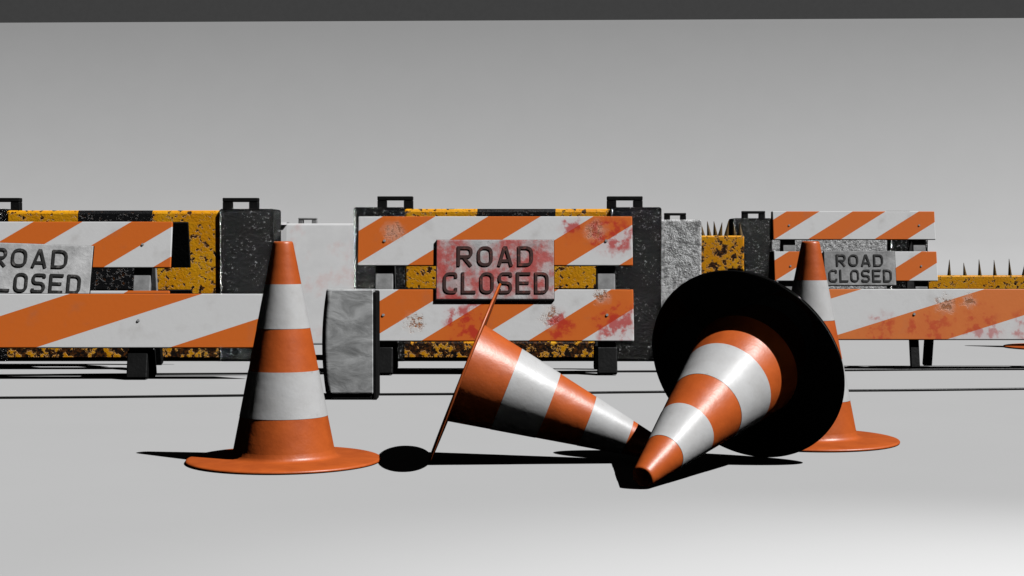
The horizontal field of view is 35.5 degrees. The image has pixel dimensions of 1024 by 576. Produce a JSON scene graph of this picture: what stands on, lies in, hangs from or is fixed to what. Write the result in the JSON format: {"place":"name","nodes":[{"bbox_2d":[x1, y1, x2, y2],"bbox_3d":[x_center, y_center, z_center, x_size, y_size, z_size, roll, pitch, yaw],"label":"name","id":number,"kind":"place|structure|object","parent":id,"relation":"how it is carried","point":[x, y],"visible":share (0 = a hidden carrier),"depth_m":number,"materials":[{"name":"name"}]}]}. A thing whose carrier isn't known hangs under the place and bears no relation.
{"place":"outdoors","nodes":[
{"label":"outdoors","id":0,"kind":"place"},
{"bbox_2d":[0,18,1023,274],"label":"backdrop","id":1,"kind":"structure","parent":0,"point":[716,122],"depth_m":39.67,"materials":[{"name":"grey"}]},
{"bbox_2d":[0,340,1023,575],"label":"ground","id":2,"kind":"structure","parent":0,"point":[104,487],"depth_m":4.82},
{"bbox_2d":[0,222,191,364],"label":"barricade","id":3,"kind":"object","parent":2,"relation":"on","point":[51,257],"visible":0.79,"depth_m":9.43,"materials":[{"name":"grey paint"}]},
{"bbox_2d":[0,293,262,378],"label":"barricade","id":4,"kind":"object","parent":2,"relation":"on","point":[141,326],"visible":0.88,"depth_m":8.71,"materials":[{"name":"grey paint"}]},
{"bbox_2d":[0,198,280,360],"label":"hazard barrier","id":5,"kind":"object","parent":2,"relation":"on","point":[230,249],"visible":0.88,"depth_m":10.01,"materials":[{"name":"paint"}]},
{"bbox_2d":[185,241,380,474],"bbox_3d":[-0.779,0.216,5.459,0.664,0.751,0.664,0,2,0],"label":"traffic cone","id":6,"kind":"object","parent":2,"relation":"on","point":[283,428],"visible":1,"depth_m":5.36,"materials":[{"name":"orange plastic"}]},
{"bbox_2d":[281,218,353,344],"bbox_3d":[-1.710,-0.058,11.854,1.181,0.928,0.500,0,2,0],"label":"plastic barrier","id":7,"kind":"object","parent":2,"relation":"on","point":[324,253],"visible":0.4,"depth_m":11.81,"materials":[{"name":"grey paint"}]},
{"bbox_2d":[322,289,379,399],"bbox_3d":[-0.771,0.266,7.688,0.261,0.524,0.234,0,2,0],"label":"concrete block","id":8,"kind":"object","parent":2,"relation":"on","point":[351,344],"depth_m":7.57,"materials":[{"name":"grey concrete"}]},
{"bbox_2d":[358,216,633,374],"bbox_3d":[-0.095,0.036,9.175,1.560,0.892,0.455,0,2,0],"label":"barricade","id":9,"kind":"object","parent":2,"relation":"on","point":[475,260],"visible":0.88,"depth_m":9.04,"materials":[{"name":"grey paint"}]},
{"bbox_2d":[354,196,661,360],"bbox_3d":[-0.028,-0.063,10.172,1.925,1.037,0.340,0,2,0],"label":"hazard barrier","id":10,"kind":"object","parent":2,"relation":"on","point":[641,277],"visible":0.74,"depth_m":10.01,"materials":[{"name":"paint"}]},
{"bbox_2d":[0,388,1023,398],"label":"cable","id":11,"kind":"object","parent":2,"relation":"on","point":[392,394],"visible":0.61,"depth_m":7.80,"materials":[{"name":"black rubber"}]},
{"bbox_2d":[0,368,1023,375],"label":"cable","id":12,"kind":"object","parent":2,"relation":"on","point":[450,372],"visible":0.47,"depth_m":9.09,"materials":[{"name":"black rubber"}]},
{"bbox_2d":[428,283,650,462],"bbox_3d":[0.179,0.423,5.445,0.740,0.654,0.654,22,42,0],"label":"traffic cone","id":13,"kind":"object","parent":2,"relation":"on","point":[505,385],"visible":0.87,"depth_m":5.34,"materials":[{"name":"orange plastic"}]},
{"bbox_2d":[661,213,701,306],"bbox_3d":[1.010,-0.102,12.572,0.919,0.974,0.340,0,2,0],"label":"concrete barrier","id":14,"kind":"object","parent":2,"relation":"on","point":[681,251],"visible":0.33,"depth_m":12.40,"materials":[{"name":"grey concrete"}]},
{"bbox_2d":[701,221,743,273],"bbox_3d":[1.690,-0.102,13.403,0.480,0.926,0.200,0,2,0],"label":"spiked barrier","id":15,"kind":"object","parent":2,"relation":"on","point":[719,251],"visible":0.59,"depth_m":13.30,"materials":[{"name":"yellow metal"}]},
{"bbox_2d":[632,270,844,486],"bbox_3d":[0.596,0.419,5.155,0.704,0.704,0.796,-21,10,39],"label":"traffic cone","id":16,"kind":"object","parent":2,"relation":"on","point":[748,363],"visible":1,"depth_m":5.30,"materials":[{"name":"orange plastic"}]},
{"bbox_2d":[729,211,927,288],"bbox_3d":[2.789,-0.171,14.171,1.701,1.020,0.340,0,2,0],"label":"concrete barrier","id":17,"kind":"object","parent":2,"relation":"on","point":[759,245],"visible":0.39,"depth_m":14.00,"materials":[{"name":"black paint"}]},
{"bbox_2d":[792,241,899,451],"bbox_3d":[1.119,0.200,6.008,0.664,0.751,0.664,0,2,0],"label":"traffic cone","id":18,"kind":"object","parent":2,"relation":"on","point":[810,287],"visible":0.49,"depth_m":5.94,"materials":[{"name":"orange plastic"}]},
{"bbox_2d":[768,211,937,289],"bbox_3d":[2.788,-0.130,13.122,1.320,0.995,0.501,0,2,0],"label":"barricade","id":19,"kind":"object","parent":2,"relation":"on","point":[914,266],"visible":0.75,"depth_m":13.02,"materials":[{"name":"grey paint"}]},
{"bbox_2d":[829,289,1023,367],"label":"barricade","id":20,"kind":"object","parent":2,"relation":"on","point":[915,316],"visible":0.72,"depth_m":9.41,"materials":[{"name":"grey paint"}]},
{"bbox_2d":[927,260,1023,288],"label":"spiked barrier","id":21,"kind":"object","parent":2,"relation":"on","point":[979,281],"visible":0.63,"depth_m":16.01,"materials":[{"name":"yellow metal"}]},
{"bbox_2d":[1003,343,1023,349],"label":"traffic cone","id":22,"kind":"object","parent":2,"relation":"on","point":[1017,346],"visible":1,"depth_m":11.30,"materials":[{"name":"orange plastic"}]},
{"bbox_2d":[0,0,1023,22],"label":"wall","id":23,"kind":"structure","parent":0,"point":[34,11],"depth_m":46.31,"materials":[{"name":"grey paint"}]}
]}

